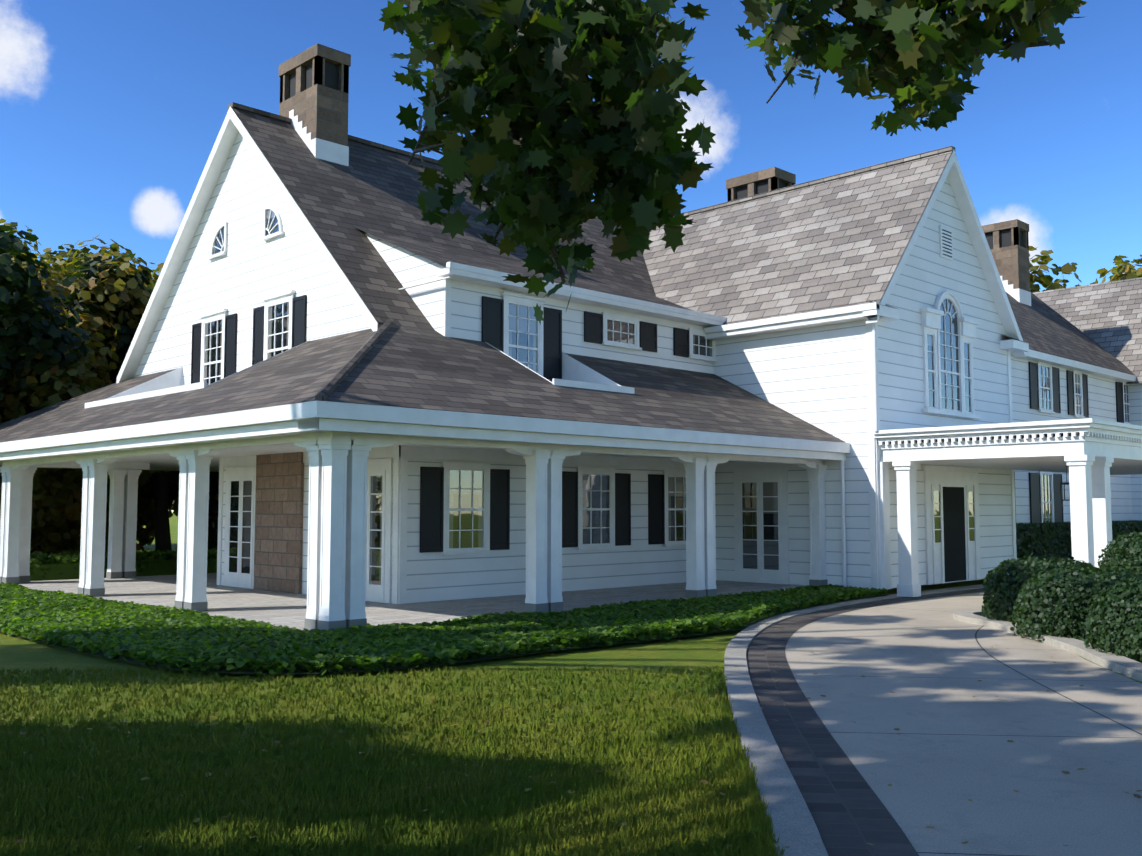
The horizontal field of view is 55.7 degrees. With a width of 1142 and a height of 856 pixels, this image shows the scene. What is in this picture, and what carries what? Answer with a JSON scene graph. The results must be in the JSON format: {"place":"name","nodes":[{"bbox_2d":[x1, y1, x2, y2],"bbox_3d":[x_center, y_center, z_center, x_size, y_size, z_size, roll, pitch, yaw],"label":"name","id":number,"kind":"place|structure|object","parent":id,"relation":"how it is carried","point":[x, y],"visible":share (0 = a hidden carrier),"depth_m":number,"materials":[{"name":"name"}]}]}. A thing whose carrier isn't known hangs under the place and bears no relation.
{"place":"outdoors","nodes":[
{"label":"outdoors","id":0,"kind":"place"},
{"bbox_2d":[19,573,806,629],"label":"porch floor","id":1,"kind":"structure","parent":0,"point":[277,608],"depth_m":20.70,"materials":[{"name":"grey concrete"}]},
{"bbox_2d":[253,452,303,593],"bbox_3d":[-6.187,1.990,22.839,0.070,2.900,1.870,4,-6,-44],"label":"outdoor chimney wall","id":2,"kind":"structure","parent":1,"relation":"on","point":[278,540],"depth_m":22.74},
{"bbox_2d":[0,571,827,629],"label":"column plinths","id":3,"kind":"object","parent":1,"relation":"on","point":[346,623],"depth_m":18.32,"materials":[{"name":"stone"}]},
{"bbox_2d":[0,439,826,620],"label":"porch columns","id":4,"kind":"structure","parent":3,"relation":"on","point":[336,561],"depth_m":18.40,"materials":[{"name":"white wood"}]},
{"bbox_2d":[0,106,1136,603],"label":"house trim","id":5,"kind":"structure","parent":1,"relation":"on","point":[416,432],"depth_m":23.32,"materials":[{"name":"white wood"}]},
{"bbox_2d":[0,444,669,471],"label":"porch ceiling","id":6,"kind":"structure","parent":5,"relation":"attached to","point":[165,462],"depth_m":24.21,"materials":[{"name":"white paint"}]},
{"bbox_2d":[0,102,1133,451],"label":"roof shingles","id":7,"kind":"object","parent":5,"relation":"attached to","point":[406,354],"visible":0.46,"depth_m":22.34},
{"bbox_2d":[278,43,1029,291],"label":"stone chimneys","id":8,"kind":"object","parent":5,"relation":"on","point":[319,107],"visible":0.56,"depth_m":25.66,"materials":[{"name":"brown stone"}]},
{"bbox_2d":[289,61,1022,248],"bbox_3d":[5.441,-7.278,32.846,27.914,1.570,2.819,3,-5,-33],"label":"dark chimney flue","id":9,"kind":"object","parent":8,"relation":"on","point":[332,75],"visible":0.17,"depth_m":26.18,"materials":[{"name":"black"}]},
{"bbox_2d":[191,229,1123,552],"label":"window shutters","id":10,"kind":"object","parent":5,"relation":"attached to","point":[433,477],"depth_m":23.66,"materials":[{"name":"black wood"}]},
{"bbox_2d":[204,209,1128,584],"bbox_3d":[7.852,-0.412,29.373,33.058,8.020,7.971,2,-5,-26],"label":"window glass","id":11,"kind":"object","parent":5,"relation":"attached to","point":[676,495],"visible":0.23,"depth_m":24.22,"materials":[{"name":"glass"}]},
{"bbox_2d":[643,146,1141,383],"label":"roof shingles","id":12,"kind":"object","parent":5,"relation":"on","point":[835,241],"visible":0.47,"depth_m":27.58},
{"bbox_2d":[943,487,965,581],"bbox_3d":[9.120,2.520,25.713,1.100,2.230,0.022,4,-6,-44],"label":"front door","id":13,"kind":"structure","parent":5,"relation":"attached to","point":[954,534],"depth_m":25.70,"materials":[{"name":"black wood"}]},
{"bbox_2d":[0,595,884,673],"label":"groundcover soil","id":14,"kind":"structure","parent":0,"point":[346,669],"depth_m":13.29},
{"bbox_2d":[0,582,886,674],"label":"ground cover plants","id":15,"kind":"object","parent":14,"relation":"on","point":[166,636],"visible":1,"depth_m":15.16,"materials":[{"name":"green plant"}]},
{"bbox_2d":[0,514,1141,855],"bbox_3d":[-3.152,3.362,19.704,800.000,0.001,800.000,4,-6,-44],"label":"lawn","id":16,"kind":"structure","parent":0,"point":[688,652],"depth_m":11.51,"materials":[{"name":"green plant"}]},
{"bbox_2d":[0,218,82,277],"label":"tree","id":17,"kind":"object","parent":16,"relation":"on","point":[63,254],"visible":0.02,"depth_m":49.99,"materials":[{"name":"green plant"}]},
{"bbox_2d":[15,250,73,282],"bbox_3d":[-23.176,-1.115,38.228,10.994,11.728,11.145,4,-6,-44],"label":"tree","id":18,"kind":"object","parent":16,"relation":"on","point":[59,269],"depth_m":39.40,"materials":[{"name":"green plant"}]},
{"bbox_2d":[0,225,89,492],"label":"tree","id":19,"kind":"object","parent":16,"relation":"on","point":[22,343],"visible":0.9,"depth_m":30.75,"materials":[{"name":"green plant"}]},
{"bbox_2d":[36,471,109,552],"bbox_3d":[-19.500,1.525,38.351,7.320,6.503,3.753,0,-4,-2],"label":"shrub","id":20,"kind":"object","parent":16,"relation":"on","point":[60,545],"depth_m":37.48,"materials":[{"name":"green plant"}]},
{"bbox_2d":[0,252,158,538],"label":"tree","id":21,"kind":"object","parent":16,"relation":"on","point":[69,509],"visible":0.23,"depth_m":35.08,"materials":[{"name":"green plant"}]},
{"bbox_2d":[0,362,169,554],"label":"tree","id":22,"kind":"object","parent":16,"relation":"on","point":[44,487],"depth_m":32.06,"materials":[{"name":"green plant"}]},
{"bbox_2d":[30,489,154,552],"bbox_3d":[-17.730,1.590,40.687,5.612,7.230,6.468,4,-6,-44],"label":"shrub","id":23,"kind":"object","parent":16,"relation":"on","point":[146,533],"visible":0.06,"depth_m":39.21,"materials":[{"name":"green plant"}]},
{"bbox_2d":[38,244,152,294],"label":"tree","id":24,"kind":"object","parent":16,"relation":"on","point":[62,248],"depth_m":53.06,"materials":[{"name":"green plant"}]},
{"bbox_2d":[52,235,175,525],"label":"tree","id":25,"kind":"object","parent":16,"relation":"on","point":[113,247],"visible":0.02,"depth_m":41.30,"materials":[{"name":"green plant"}]},
{"bbox_2d":[52,253,179,550],"bbox_3d":[-13.879,-0.673,38.462,10.000,10.884,9.344,4,-6,-44],"label":"tree","id":26,"kind":"object","parent":16,"relation":"on","point":[125,338],"depth_m":37.09,"materials":[{"name":"green plant"}]},
{"bbox_2d":[29,548,216,580],"bbox_3d":[-13.359,3.563,27.552,11.600,0.762,1.830,4,-6,-44],"label":"hedge","id":27,"kind":"object","parent":16,"relation":"on","point":[56,566],"visible":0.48,"depth_m":27.93,"materials":[{"name":"green plant"}]},
{"bbox_2d":[149,262,163,279],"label":"tree","id":28,"kind":"object","parent":16,"relation":"on","point":[159,267],"depth_m":49.93,"materials":[{"name":"green plant"}]},
{"bbox_2d":[168,480,218,517],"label":"tree","id":29,"kind":"object","parent":16,"relation":"on","point":[173,495],"depth_m":41.60,"materials":[{"name":"green plant"}]},
{"bbox_2d":[175,471,218,549],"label":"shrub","id":30,"kind":"object","parent":16,"relation":"on","point":[213,526],"depth_m":40.56,"materials":[{"name":"green plant"}]},
{"bbox_2d":[211,494,218,519],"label":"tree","id":31,"kind":"object","parent":16,"relation":"on","point":[214,516],"depth_m":40.98,"materials":[{"name":"green plant"}]},
{"bbox_2d":[0,664,785,855],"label":"lawn grass tufts","id":32,"kind":"object","parent":16,"relation":"on","point":[748,836],"visible":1,"depth_m":7.59,"materials":[{"name":"green plant"}]},
{"bbox_2d":[4,624,1141,848],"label":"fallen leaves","id":33,"kind":"object","parent":16,"relation":"on","point":[596,770],"visible":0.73,"depth_m":8.64,"materials":[{"name":"plant"}]},
{"bbox_2d":[1029,246,1081,292],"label":"tree","id":34,"kind":"object","parent":16,"relation":"on","point":[1047,282],"depth_m":63.79,"materials":[{"name":"green plant"}]},
{"bbox_2d":[1016,520,1141,570],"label":"hedge section","id":35,"kind":"object","parent":16,"relation":"on","point":[1044,539],"visible":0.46,"depth_m":31.34,"materials":[{"name":"green plant"}]},
{"bbox_2d":[1075,254,1141,285],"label":"tree","id":36,"kind":"object","parent":16,"relation":"on","point":[1128,269],"visible":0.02,"depth_m":71.82,"materials":[{"name":"green plant"}]},
{"bbox_2d":[0,0,1141,512],"label":"sky","id":37,"kind":"structure","parent":0,"point":[113,113],"materials":[{"name":"blue"}]},
{"bbox_2d":[123,120,1141,602],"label":"house siding walls","id":38,"kind":"structure","parent":0,"point":[815,376],"depth_m":24.60,"materials":[{"name":"white wood"}]},
{"bbox_2d":[379,0,1087,324],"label":"maple","id":39,"kind":"object","parent":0,"point":[574,168],"depth_m":5.17,"materials":[{"name":"green plant"}]},
{"bbox_2d":[746,588,983,855],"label":"drive border pavers","id":40,"kind":"object","parent":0,"point":[850,813],"visible":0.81,"depth_m":8.14,"materials":[{"name":"grey stone"}]},
{"bbox_2d":[785,584,1141,855],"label":"concrete driveway","id":41,"kind":"structure","parent":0,"point":[943,756],"depth_m":9.31,"materials":[{"name":"grey concrete"}]},
{"bbox_2d":[724,585,1141,855],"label":"drive kerb","id":42,"kind":"structure","parent":41,"relation":"on","point":[795,828],"depth_m":9.57,"materials":[{"name":"concrete"}]},
{"bbox_2d":[872,418,1141,596],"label":"portico","id":43,"kind":"structure","parent":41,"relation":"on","point":[1092,454],"depth_m":21.92,"materials":[{"name":"white wood"}]},
{"bbox_2d":[1060,466,1069,500],"bbox_3d":[11.735,1.306,25.574,0.220,0.830,0.220,4,-6,-44],"label":"wall lantern","id":44,"kind":"object","parent":43,"relation":"hanging from","point":[1064,484],"visible":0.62,"depth_m":25.54,"materials":[{"name":"black metal"}]},
{"label":"bed soil","id":45,"kind":"structure","parent":0,"visible":0},
{"bbox_2d":[981,531,1141,661],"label":"bushes","id":46,"kind":"object","parent":45,"relation":"on","point":[1116,597],"visible":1,"depth_m":15.32,"materials":[{"name":"green plant"}]},
{"bbox_2d":[992,554,1141,661],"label":"boxwood","id":47,"kind":"object","parent":45,"relation":"on","point":[1070,630],"visible":0.04,"depth_m":15.29,"materials":[{"name":"plant"}]}
]}

